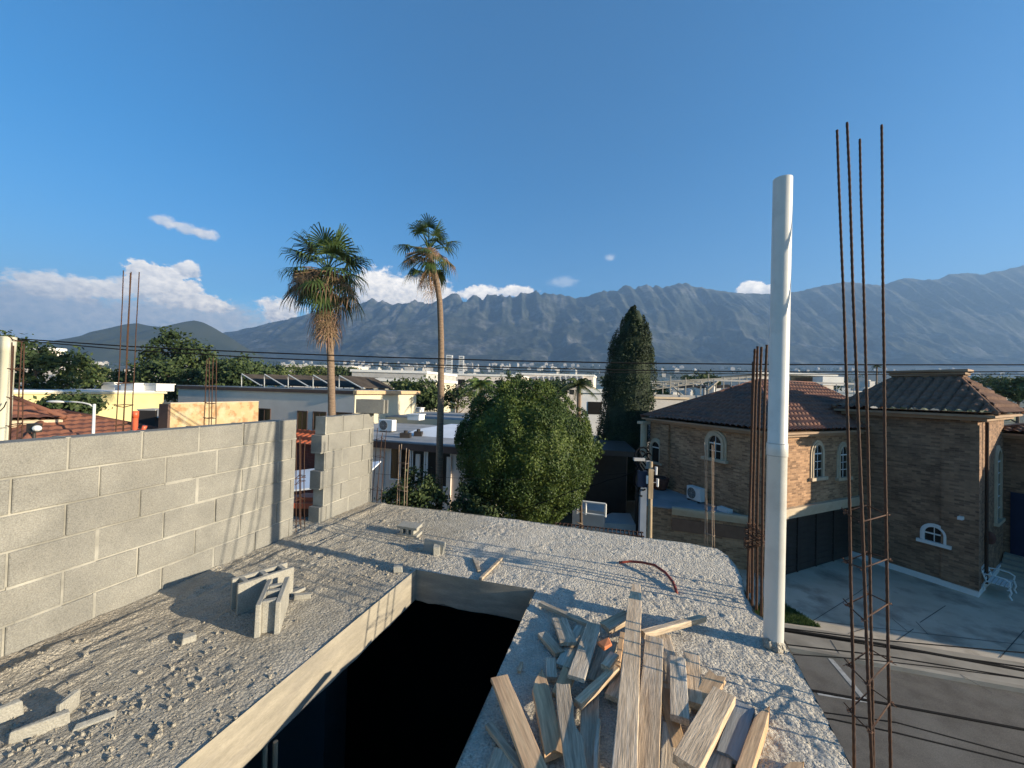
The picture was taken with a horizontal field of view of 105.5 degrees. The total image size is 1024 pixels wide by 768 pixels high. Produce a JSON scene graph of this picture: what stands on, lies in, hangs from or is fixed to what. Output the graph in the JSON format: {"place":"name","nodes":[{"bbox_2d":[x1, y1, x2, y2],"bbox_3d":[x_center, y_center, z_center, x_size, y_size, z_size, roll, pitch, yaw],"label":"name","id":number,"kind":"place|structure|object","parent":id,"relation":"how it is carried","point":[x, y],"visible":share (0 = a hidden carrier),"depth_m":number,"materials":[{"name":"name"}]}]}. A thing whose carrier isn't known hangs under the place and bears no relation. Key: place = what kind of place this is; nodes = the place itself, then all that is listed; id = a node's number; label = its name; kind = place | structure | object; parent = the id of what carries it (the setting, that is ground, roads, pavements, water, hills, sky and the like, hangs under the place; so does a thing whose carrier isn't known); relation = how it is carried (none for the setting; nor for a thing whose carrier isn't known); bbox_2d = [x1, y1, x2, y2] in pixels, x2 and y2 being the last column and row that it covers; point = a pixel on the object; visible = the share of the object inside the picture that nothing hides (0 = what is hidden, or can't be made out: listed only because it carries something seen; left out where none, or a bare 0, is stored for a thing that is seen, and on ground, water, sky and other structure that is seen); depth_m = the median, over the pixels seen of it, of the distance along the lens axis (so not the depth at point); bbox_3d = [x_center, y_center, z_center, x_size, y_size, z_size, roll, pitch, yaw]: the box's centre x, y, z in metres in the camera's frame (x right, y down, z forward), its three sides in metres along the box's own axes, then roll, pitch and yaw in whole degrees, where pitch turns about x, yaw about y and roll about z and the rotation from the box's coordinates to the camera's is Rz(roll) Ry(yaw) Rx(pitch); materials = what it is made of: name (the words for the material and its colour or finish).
{"place":"outdoors","nodes":[
{"label":"outdoors","id":0,"kind":"place"},
{"bbox_2d":[114,270,139,431],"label":"rebar column","id":1,"kind":"structure","parent":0,"point":[125,383],"depth_m":2.91,"materials":[{"name":"metal"}]},
{"bbox_2d":[26,321,278,362],"bbox_3d":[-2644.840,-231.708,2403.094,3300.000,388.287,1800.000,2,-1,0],"label":"hill","id":2,"kind":"structure","parent":0,"point":[204,332],"depth_m":2239.64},
{"bbox_2d":[158,401,258,428],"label":"stone wall","id":3,"kind":"structure","parent":0,"point":[177,414],"depth_m":15.07,"materials":[{"name":"beige stone"}]},
{"bbox_2d":[371,423,514,517],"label":"flat house","id":4,"kind":"structure","parent":0,"point":[421,450],"depth_m":18.35,"materials":[{"name":"white paint"}]},
{"bbox_2d":[389,449,411,479],"bbox_3d":[-5.266,3.726,18.362,1.121,1.670,0.414,1,-1,0],"label":"window","id":5,"kind":"structure","parent":4,"relation":"in","point":[394,453],"depth_m":18.45,"materials":[{"name":"brown glass"}]},
{"bbox_2d":[426,452,451,487],"bbox_3d":[-3.327,3.704,17.706,1.215,1.970,0.446,1,-1,0],"label":"window","id":6,"kind":"structure","parent":4,"relation":"in","point":[431,456],"depth_m":17.80,"materials":[{"name":"grey glass"}]},
{"bbox_2d":[0,0,1023,341],"label":"sky","id":7,"kind":"structure","parent":0,"point":[573,148],"materials":[{"name":"blue"}]},
{"bbox_2d":[104,360,1023,610],"bbox_3d":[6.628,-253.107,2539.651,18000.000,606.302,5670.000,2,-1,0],"label":"ground","id":8,"kind":"structure","parent":0,"point":[630,507],"depth_m":2070.14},
{"bbox_2d":[0,336,16,440],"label":"white pole","id":9,"kind":"object","parent":8,"relation":"on","point":[5,352],"visible":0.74,"depth_m":3.63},
{"bbox_2d":[12,395,66,427],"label":"tiled house","id":10,"kind":"structure","parent":8,"relation":"on","point":[31,409],"depth_m":12.86,"materials":[{"name":"tile"}]},
{"bbox_2d":[0,330,104,389],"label":"leafy tree","id":11,"kind":"object","parent":8,"relation":"on","point":[44,358],"visible":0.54,"depth_m":23.92,"materials":[{"name":"green plant"}]},
{"bbox_2d":[29,390,114,413],"bbox_3d":[-20.977,3.524,18.528,3.024,6.488,2.321,2,-1,0],"label":"leafy tree","id":12,"kind":"object","parent":8,"relation":"on","point":[82,407],"visible":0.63,"depth_m":18.15,"materials":[{"name":"green plant"}]},
{"bbox_2d":[11,409,157,439],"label":"tiled house","id":13,"kind":"structure","parent":8,"relation":"on","point":[75,423],"depth_m":13.27,"materials":[{"name":"tile"}]},
{"bbox_2d":[52,364,135,388],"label":"leafy tree","id":14,"kind":"object","parent":8,"relation":"on","point":[109,373],"visible":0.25,"depth_m":48.97,"materials":[{"name":"green plant"}]},
{"bbox_2d":[13,382,175,421],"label":"yellow house","id":15,"kind":"structure","parent":8,"relation":"on","point":[148,395],"depth_m":24.57,"materials":[{"name":"paint"}]},
{"bbox_2d":[113,325,224,401],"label":"leafy tree","id":16,"kind":"object","parent":8,"relation":"on","point":[184,369],"visible":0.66,"depth_m":48.41,"materials":[{"name":"green plant"}]},
{"bbox_2d":[189,350,277,386],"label":"leafy tree","id":17,"kind":"object","parent":8,"relation":"on","point":[230,376],"visible":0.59,"depth_m":44.44,"materials":[{"name":"green plant"}]},
{"bbox_2d":[244,667,347,767],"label":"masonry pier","id":18,"kind":"structure","parent":8,"relation":"on","point":[312,734],"depth_m":4.39,"materials":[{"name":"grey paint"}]},
{"bbox_2d":[176,385,420,430],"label":"white house","id":19,"kind":"structure","parent":8,"relation":"on","point":[304,407],"depth_m":28.99,"materials":[{"name":"paint"}]},
{"bbox_2d":[241,374,393,389],"bbox_3d":[-15.946,-0.136,32.242,11.848,1.126,4.197,1,-1,16],"label":"solar frame","id":20,"kind":"object","parent":19,"relation":"on","point":[313,381],"visible":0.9,"depth_m":31.46,"materials":[{"name":"metal"}]},
{"bbox_2d":[294,429,314,494],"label":"red wall","id":21,"kind":"structure","parent":8,"relation":"on","point":[304,435],"depth_m":8.51,"materials":[{"name":"paint"}]},
{"bbox_2d":[278,222,375,415],"bbox_3d":[-7.990,0.045,16.828,4.008,14.060,3.836,2,-1,0],"label":"fan palm","id":22,"kind":"object","parent":8,"relation":"on","point":[312,285],"visible":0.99,"depth_m":16.29,"materials":[{"name":"green plant"}]},
{"bbox_2d":[350,369,456,388],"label":"apartment block","id":23,"kind":"structure","parent":8,"relation":"on","point":[396,374],"depth_m":78.03,"materials":[{"name":"grey paint"}]},
{"bbox_2d":[0,502,851,767],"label":"concrete building","id":24,"kind":"structure","parent":8,"relation":"on","point":[429,651],"depth_m":2.70,"materials":[{"name":"paint"}]},
{"bbox_2d":[0,699,23,724],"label":"block fragment","id":25,"kind":"object","parent":24,"relation":"on","point":[11,709],"visible":1,"depth_m":1.76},
{"bbox_2d":[5,336,24,439],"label":"rebar column","id":26,"kind":"structure","parent":24,"relation":"on","point":[12,369],"depth_m":2.70,"materials":[{"name":"metal"}]},
{"bbox_2d":[8,709,69,744],"bbox_3d":[-2.057,1.499,1.700,0.176,0.065,0.034,2,-1,-43],"label":"block fragment","id":27,"kind":"object","parent":24,"relation":"on","point":[42,725],"visible":1,"depth_m":1.69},
{"bbox_2d":[56,689,80,713],"bbox_3d":[-2.048,1.484,1.797,0.032,0.094,0.106,2,-1,-17],"label":"block fragment","id":28,"kind":"object","parent":24,"relation":"on","point":[70,701],"visible":0.76,"depth_m":1.80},
{"bbox_2d":[0,419,296,657],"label":"block wall","id":29,"kind":"structure","parent":24,"relation":"on","point":[92,526],"depth_m":2.65,"materials":[{"name":"concrete"}]},
{"bbox_2d":[230,562,293,614],"bbox_3d":[-1.762,1.435,2.758,0.141,0.202,0.354,1,-1,38],"label":"concrete block","id":30,"kind":"object","parent":24,"relation":"on","point":[246,590],"depth_m":2.66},
{"bbox_2d":[253,576,289,637],"bbox_3d":[-1.561,1.446,2.545,0.139,0.203,0.352,2,-1,-21],"label":"concrete block","id":31,"kind":"object","parent":24,"relation":"on","point":[271,606],"depth_m":2.42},
{"bbox_2d":[294,436,305,530],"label":"rebar column","id":32,"kind":"structure","parent":24,"relation":"on","point":[299,483],"depth_m":4.19,"materials":[{"name":"metal"}]},
{"bbox_2d":[308,413,373,522],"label":"block wall","id":33,"kind":"structure","parent":24,"relation":"on","point":[341,473],"depth_m":4.70,"materials":[{"name":"concrete"}]},
{"bbox_2d":[356,399,388,413],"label":"concrete block","id":34,"kind":"structure","parent":33,"relation":"on","point":[376,406],"depth_m":5.20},
{"bbox_2d":[397,521,422,537],"bbox_3d":[-1.080,1.535,4.113,0.242,0.123,0.130,1,-1,16],"label":"concrete block","id":35,"kind":"object","parent":24,"relation":"on","point":[409,529],"depth_m":4.08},
{"bbox_2d":[0,519,845,767],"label":"rubble","id":36,"kind":"object","parent":24,"relation":"on","point":[159,734],"visible":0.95,"depth_m":1.86,"materials":[{"name":"concrete"}]},
{"bbox_2d":[487,747,512,767],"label":"timber board","id":37,"kind":"object","parent":24,"relation":"on","point":[499,759],"visible":0.84,"depth_m":1.60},
{"bbox_2d":[485,721,521,767],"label":"timber board","id":38,"kind":"object","parent":24,"relation":"on","point":[497,736],"visible":0.93,"depth_m":1.66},
{"bbox_2d":[491,674,546,767],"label":"timber board","id":39,"kind":"object","parent":38,"relation":"on","point":[529,754],"visible":1,"depth_m":1.70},
{"bbox_2d":[532,670,562,762],"bbox_3d":[0.156,1.534,1.833,0.090,0.030,0.466,2,2,-6],"label":"timber board","id":40,"kind":"object","parent":24,"relation":"on","point":[548,725],"visible":0.89,"depth_m":1.77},
{"bbox_2d":[552,617,576,645],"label":"timber board","id":41,"kind":"object","parent":24,"relation":"on","point":[564,633],"visible":1,"depth_m":2.41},
{"bbox_2d":[556,625,584,669],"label":"timber board","id":42,"kind":"object","parent":24,"relation":"on","point":[565,658],"visible":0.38,"depth_m":2.27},
{"bbox_2d":[567,622,600,682],"bbox_3d":[0.424,1.510,2.225,0.090,0.019,0.585,1,-6,21],"label":"timber board","id":43,"kind":"object","parent":42,"relation":"on","point":[580,665],"visible":0.99,"depth_m":2.16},
{"bbox_2d":[580,688,599,767],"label":"timber board","id":44,"kind":"object","parent":24,"relation":"on","point":[589,714],"visible":0.56,"depth_m":1.75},
{"bbox_2d":[556,683,586,767],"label":"timber board","id":45,"kind":"object","parent":44,"relation":"on","point":[573,746],"visible":1,"depth_m":1.65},
{"bbox_2d":[587,638,617,681],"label":"timber board","id":46,"kind":"object","parent":24,"relation":"on","point":[595,671],"visible":0.52,"depth_m":2.20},
{"bbox_2d":[599,610,626,634],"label":"timber board","id":47,"kind":"object","parent":24,"relation":"on","point":[613,623],"visible":0.81,"depth_m":2.46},
{"bbox_2d":[605,671,620,702],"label":"timber board","id":48,"kind":"object","parent":24,"relation":"on","point":[612,692],"visible":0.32,"depth_m":1.95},
{"bbox_2d":[574,665,618,709],"bbox_3d":[0.430,1.510,1.952,0.044,0.034,0.352,1,-2,45],"label":"timber board","id":49,"kind":"object","parent":48,"relation":"on","point":[592,690],"visible":0.97,"depth_m":1.92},
{"bbox_2d":[637,635,662,767],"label":"timber board","id":50,"kind":"object","parent":24,"relation":"on","point":[650,703],"visible":0.87,"depth_m":1.80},
{"bbox_2d":[612,583,641,767],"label":"timber board","id":51,"kind":"object","parent":50,"relation":"on","point":[625,751],"visible":1,"depth_m":1.82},
{"bbox_2d":[655,634,675,688],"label":"timber board","id":52,"kind":"object","parent":24,"relation":"on","point":[668,649],"visible":0.28,"depth_m":2.26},
{"bbox_2d":[660,722,678,767],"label":"timber board","id":53,"kind":"object","parent":24,"relation":"on","point":[666,755],"visible":0.74,"depth_m":1.66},
{"bbox_2d":[662,681,682,747],"bbox_3d":[0.757,1.573,1.863,0.062,0.018,0.386,1,0,11],"label":"timber board","id":54,"kind":"object","parent":24,"relation":"on","point":[675,732],"visible":0.5,"depth_m":1.80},
{"bbox_2d":[641,614,705,638],"bbox_3d":[1.043,1.551,2.499,0.560,0.039,0.041,5,-3,-26],"label":"timber board","id":55,"kind":"object","parent":24,"relation":"on","point":[661,629],"visible":0.93,"depth_m":2.48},
{"bbox_2d":[683,650,702,708],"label":"timber board","id":56,"kind":"object","parent":24,"relation":"on","point":[695,697],"visible":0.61,"depth_m":2.04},
{"bbox_2d":[670,655,689,726],"bbox_3d":[0.839,1.524,1.963,0.082,0.034,0.436,1,-1,22],"label":"timber board","id":57,"kind":"object","parent":56,"relation":"on","point":[679,708],"visible":0.99,"depth_m":1.90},
{"bbox_2d":[689,669,725,710],"bbox_3d":[0.994,1.557,1.971,0.087,0.026,0.306,1,1,44],"label":"timber board","id":58,"kind":"object","parent":24,"relation":"on","point":[711,679],"visible":0.6,"depth_m":2.01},
{"bbox_2d":[673,686,735,767],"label":"timber board","id":59,"kind":"object","parent":58,"relation":"on","point":[698,742],"visible":1,"depth_m":1.67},
{"bbox_2d":[704,442,714,547],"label":"rebar column","id":60,"kind":"structure","parent":24,"relation":"on","point":[706,510],"depth_m":4.00,"materials":[{"name":"metal"}]},
{"bbox_2d":[705,735,732,767],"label":"timber board","id":61,"kind":"object","parent":24,"relation":"on","point":[716,760],"visible":0.35,"depth_m":1.62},
{"bbox_2d":[716,700,754,764],"bbox_3d":[1.017,1.569,1.762,0.090,0.026,0.368,1,-1,41],"label":"timber board","id":62,"kind":"object","parent":24,"relation":"on","point":[735,731],"visible":0.74,"depth_m":1.74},
{"bbox_2d":[735,706,769,767],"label":"timber board","id":63,"kind":"object","parent":24,"relation":"on","point":[752,748],"visible":1,"depth_m":1.69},
{"bbox_2d":[746,345,767,615],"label":"rebar column","id":64,"kind":"structure","parent":24,"relation":"on","point":[750,552],"depth_m":2.94,"materials":[{"name":"metal"}]},
{"bbox_2d":[762,175,792,653],"bbox_3d":[1.676,0.212,2.447,0.144,3.038,0.150,1,-1,30],"label":"plastic pipe","id":65,"kind":"object","parent":24,"relation":"on","point":[777,446],"visible":0.96,"depth_m":2.42,"materials":[{"name":"plastic"}]},
{"bbox_2d":[836,122,896,767],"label":"rebar column","id":66,"kind":"structure","parent":24,"relation":"on","point":[868,683],"depth_m":2.00,"materials":[{"name":"metal"}]},
{"bbox_2d":[392,213,460,509],"bbox_3d":[-3.425,0.351,15.284,2.695,13.637,2.582,2,-1,0],"label":"fan palm","id":67,"kind":"object","parent":8,"relation":"on","point":[434,275],"visible":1,"depth_m":15.10,"materials":[{"name":"green plant"}]},
{"bbox_2d":[385,412,469,424],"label":"flat house","id":68,"kind":"structure","parent":8,"relation":"on","point":[449,418],"depth_m":30.05,"materials":[{"name":"beige paint"}]},
{"bbox_2d":[400,375,456,411],"bbox_3d":[-8.846,3.262,39.880,6.481,8.401,4.544,2,-1,0],"label":"leafy tree","id":69,"kind":"object","parent":8,"relation":"on","point":[427,398],"visible":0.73,"depth_m":39.05,"materials":[{"name":"green plant"}]},
{"bbox_2d":[444,377,476,412],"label":"leafy tree","id":70,"kind":"object","parent":8,"relation":"on","point":[455,391],"visible":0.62,"depth_m":39.51,"materials":[{"name":"green plant"}]},
{"bbox_2d":[458,377,496,414],"bbox_3d":[-2.783,3.423,32.763,3.842,8.120,4.023,2,-1,0],"label":"palm","id":71,"kind":"object","parent":8,"relation":"on","point":[479,385],"visible":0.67,"depth_m":32.80,"materials":[{"name":"green plant"}]},
{"bbox_2d":[448,373,529,412],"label":"apartment block","id":72,"kind":"structure","parent":8,"relation":"on","point":[460,378],"depth_m":104.97,"materials":[{"name":"white paint"}]},
{"bbox_2d":[17,338,1023,364],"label":"power line","id":73,"kind":"object","parent":8,"relation":"on","point":[493,360],"visible":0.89,"depth_m":11.50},
{"bbox_2d":[18,340,1023,372],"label":"power line","id":74,"kind":"object","parent":8,"relation":"on","point":[517,367],"visible":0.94,"depth_m":11.50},
{"bbox_2d":[454,377,596,523],"bbox_3d":[0.459,3.504,13.929,5.093,7.512,5.159,2,-1,0],"label":"round tree","id":75,"kind":"object","parent":8,"relation":"on","point":[514,446],"visible":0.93,"depth_m":12.30,"materials":[{"name":"green plant"}]},
{"bbox_2d":[516,373,596,413],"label":"apartment block","id":76,"kind":"structure","parent":8,"relation":"on","point":[551,377],"depth_m":117.98,"materials":[{"name":"white paint"}]},
{"bbox_2d":[104,361,1023,420],"bbox_3d":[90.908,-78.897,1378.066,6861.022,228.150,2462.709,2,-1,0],"label":"distant treetops","id":77,"kind":"object","parent":8,"relation":"on","point":[674,376],"visible":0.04,"depth_m":1432.91,"materials":[{"name":"green plant"}]},
{"bbox_2d":[561,377,600,421],"bbox_3d":[4.964,3.555,30.017,3.656,8.169,3.596,2,-1,0],"label":"palm","id":78,"kind":"object","parent":8,"relation":"on","point":[580,384],"visible":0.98,"depth_m":29.82,"materials":[{"name":"green plant"}]},
{"bbox_2d":[572,502,604,530],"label":"wall","id":79,"kind":"structure","parent":8,"relation":"on","point":[593,520],"depth_m":17.02,"materials":[{"name":"grey paint"}]},
{"bbox_2d":[581,389,606,438],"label":"apartment block","id":80,"kind":"structure","parent":8,"relation":"on","point":[591,405],"depth_m":46.94,"materials":[{"name":"white paint"}]},
{"bbox_2d":[551,440,638,536],"bbox_3d":[4.272,5.316,19.284,4.580,4.250,8.422,2,-1,0],"label":"carport","id":81,"kind":"object","parent":8,"relation":"on","point":[611,495],"visible":0.5,"depth_m":22.13,"materials":[{"name":"metal"}]},
{"bbox_2d":[605,513,635,534],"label":"concrete plinth","id":82,"kind":"structure","parent":8,"relation":"on","point":[623,521],"depth_m":18.09,"materials":[{"name":"grey paint"}]},
{"bbox_2d":[595,305,657,501],"bbox_3d":[7.088,1.228,25.051,4.217,12.765,4.190,2,-1,0],"label":"cypress tree","id":83,"kind":"object","parent":8,"relation":"on","point":[626,398],"visible":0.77,"depth_m":23.97,"materials":[{"name":"green plant"}]},
{"bbox_2d":[340,364,1011,374],"bbox_3d":[5.675,-0.418,11.511,21.750,0.347,0.021,2,-1,0],"label":"power line","id":84,"kind":"object","parent":8,"relation":"on","point":[691,373],"visible":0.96,"depth_m":11.50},
{"bbox_2d":[648,394,876,456],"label":"house","id":85,"kind":"structure","parent":8,"relation":"on","point":[689,396],"depth_m":34.49,"materials":[{"name":"grey paint"}]},
{"bbox_2d":[652,374,762,395],"bbox_3d":[18.326,0.267,36.139,11.281,2.469,2.539,2,-1,0],"label":"roof rack","id":86,"kind":"object","parent":85,"relation":"on","point":[690,383],"visible":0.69,"depth_m":35.91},
{"bbox_2d":[718,372,843,389],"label":"office block","id":87,"kind":"structure","parent":8,"relation":"on","point":[819,378],"depth_m":61.99,"materials":[{"name":"white paint"}]},
{"bbox_2d":[637,369,1023,597],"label":"brick house","id":88,"kind":"structure","parent":8,"relation":"on","point":[955,492],"depth_m":15.89,"materials":[{"name":"brick"}]},
{"bbox_2d":[701,430,727,463],"bbox_3d":[8.903,2.711,17.124,0.198,1.360,1.320,2,-1,-19],"label":"window","id":89,"kind":"structure","parent":88,"relation":"in","point":[720,446],"depth_m":17.07,"materials":[{"name":"stone"}]},
{"bbox_2d":[809,440,827,481],"bbox_3d":[12.284,3.047,15.609,1.120,1.600,0.154,2,-1,-25],"label":"window","id":90,"kind":"structure","parent":88,"relation":"in","point":[817,453],"depth_m":15.63,"materials":[{"name":"stone"}]},
{"bbox_2d":[785,508,851,574],"bbox_3d":[12.647,6.331,16.073,5.566,2.550,0.055,2,-1,-25],"label":"garage door","id":91,"kind":"structure","parent":88,"relation":"in","point":[812,540],"depth_m":15.99,"materials":[{"name":"metal"}]},
{"bbox_2d":[835,442,852,480],"bbox_3d":[13.997,3.240,16.417,1.120,1.600,0.154,2,-1,-25],"label":"window","id":92,"kind":"structure","parent":88,"relation":"in","point":[841,457],"depth_m":16.37,"materials":[{"name":"stone"}]},
{"bbox_2d":[916,523,951,549],"bbox_3d":[16.044,5.721,14.819,0.154,0.800,0.940,2,-1,-25],"label":"window","id":93,"kind":"structure","parent":88,"relation":"in","point":[930,533],"depth_m":14.86,"materials":[{"name":"white glass"}]},
{"bbox_2d":[994,445,1005,526],"bbox_3d":[19.948,4.098,15.940,1.550,3.190,0.154,2,-1,-32],"label":"window","id":94,"kind":"structure","parent":88,"relation":"in","point":[999,520],"depth_m":15.93,"materials":[{"name":"glass"}]},
{"bbox_2d":[1010,492,1023,556],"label":"door","id":95,"kind":"structure","parent":88,"relation":"in","point":[1016,499],"depth_m":16.37,"materials":[{"name":"blue paint"}]},
{"bbox_2d":[784,629,1023,671],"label":"power line","id":96,"kind":"object","parent":8,"relation":"on","point":[903,648],"visible":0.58,"depth_m":4.81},
{"bbox_2d":[788,646,1023,692],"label":"kerb","id":97,"kind":"structure","parent":8,"relation":"on","point":[949,676],"depth_m":9.95,"materials":[{"name":"concrete"}]},
{"bbox_2d":[811,689,1023,730],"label":"power line","id":98,"kind":"object","parent":8,"relation":"on","point":[928,711],"visible":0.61,"depth_m":4.11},
{"bbox_2d":[988,376,1023,422],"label":"leafy tree","id":99,"kind":"object","parent":8,"relation":"on","point":[1014,392],"visible":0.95,"depth_m":39.94,"materials":[{"name":"green plant"}]},
{"bbox_2d":[224,265,1023,368],"bbox_3d":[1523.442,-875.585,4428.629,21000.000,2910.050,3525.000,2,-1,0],"label":"mountain","id":100,"kind":"structure","parent":0,"point":[967,318],"depth_m":4181.05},
{"bbox_2d":[738,556,1023,662],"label":"driveway","id":101,"kind":"structure","parent":0,"point":[992,613],"depth_m":12.95,"materials":[{"name":"concrete"}]},
{"bbox_2d":[981,564,1016,600],"bbox_3d":[17.693,7.120,14.186,1.055,0.941,0.787,2,-1,-32],"label":"garden bench","id":102,"kind":"object","parent":101,"relation":"on","point":[991,577],"visible":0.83,"depth_m":14.13,"materials":[{"name":"white paint"}]},
{"bbox_2d":[784,624,1023,685],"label":"pavement","id":103,"kind":"structure","parent":0,"point":[800,640],"depth_m":10.52,"materials":[{"name":"concrete"}]},
{"bbox_2d":[792,652,1023,767],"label":"road","id":104,"kind":"structure","parent":0,"point":[999,706],"depth_m":8.60,"materials":[{"name":"asphalt"}]},
{"bbox_2d":[374,464,450,509],"bbox_3d":[-3.145,4.873,12.390,2.393,4.519,1.688,2,-1,0],"label":"shrub","id":105,"kind":"object","parent":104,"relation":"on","point":[421,498],"visible":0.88,"depth_m":12.14,"materials":[{"name":"green plant"}]},
{"bbox_2d":[447,481,502,517],"bbox_3d":[-1.253,5.075,12.172,1.924,4.208,1.559,2,-1,0],"label":"shrub","id":106,"kind":"object","parent":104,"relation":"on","point":[471,504],"visible":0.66,"depth_m":11.90,"materials":[{"name":"green plant"}]},
{"bbox_2d":[638,487,646,537],"bbox_3d":[3.357,4.982,10.119,0.160,4.559,0.120,2,-1,0],"label":"metal post","id":107,"kind":"object","parent":104,"relation":"on","point":[642,513],"visible":0.29,"depth_m":10.09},
{"bbox_2d":[633,447,651,496],"bbox_3d":[3.404,2.281,10.150,0.533,1.270,0.271,2,-1,0],"label":"cable bundle","id":108,"kind":"object","parent":107,"relation":"attached to","point":[640,474],"visible":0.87,"depth_m":10.08,"materials":[{"name":"black plastic"}]},
{"bbox_2d":[646,461,658,537],"bbox_3d":[3.513,4.623,9.909,0.330,5.277,0.169,2,-1,0],"label":"utility pole","id":109,"kind":"object","parent":104,"relation":"on","point":[649,478],"visible":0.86,"depth_m":9.89,"materials":[{"name":"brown wood"}]},
{"label":"lawn","id":110,"kind":"structure","parent":0,"visible":0},
{"bbox_2d":[754,596,819,626],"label":"grass","id":111,"kind":"structure","parent":110,"relation":"on","point":[797,616],"depth_m":12.11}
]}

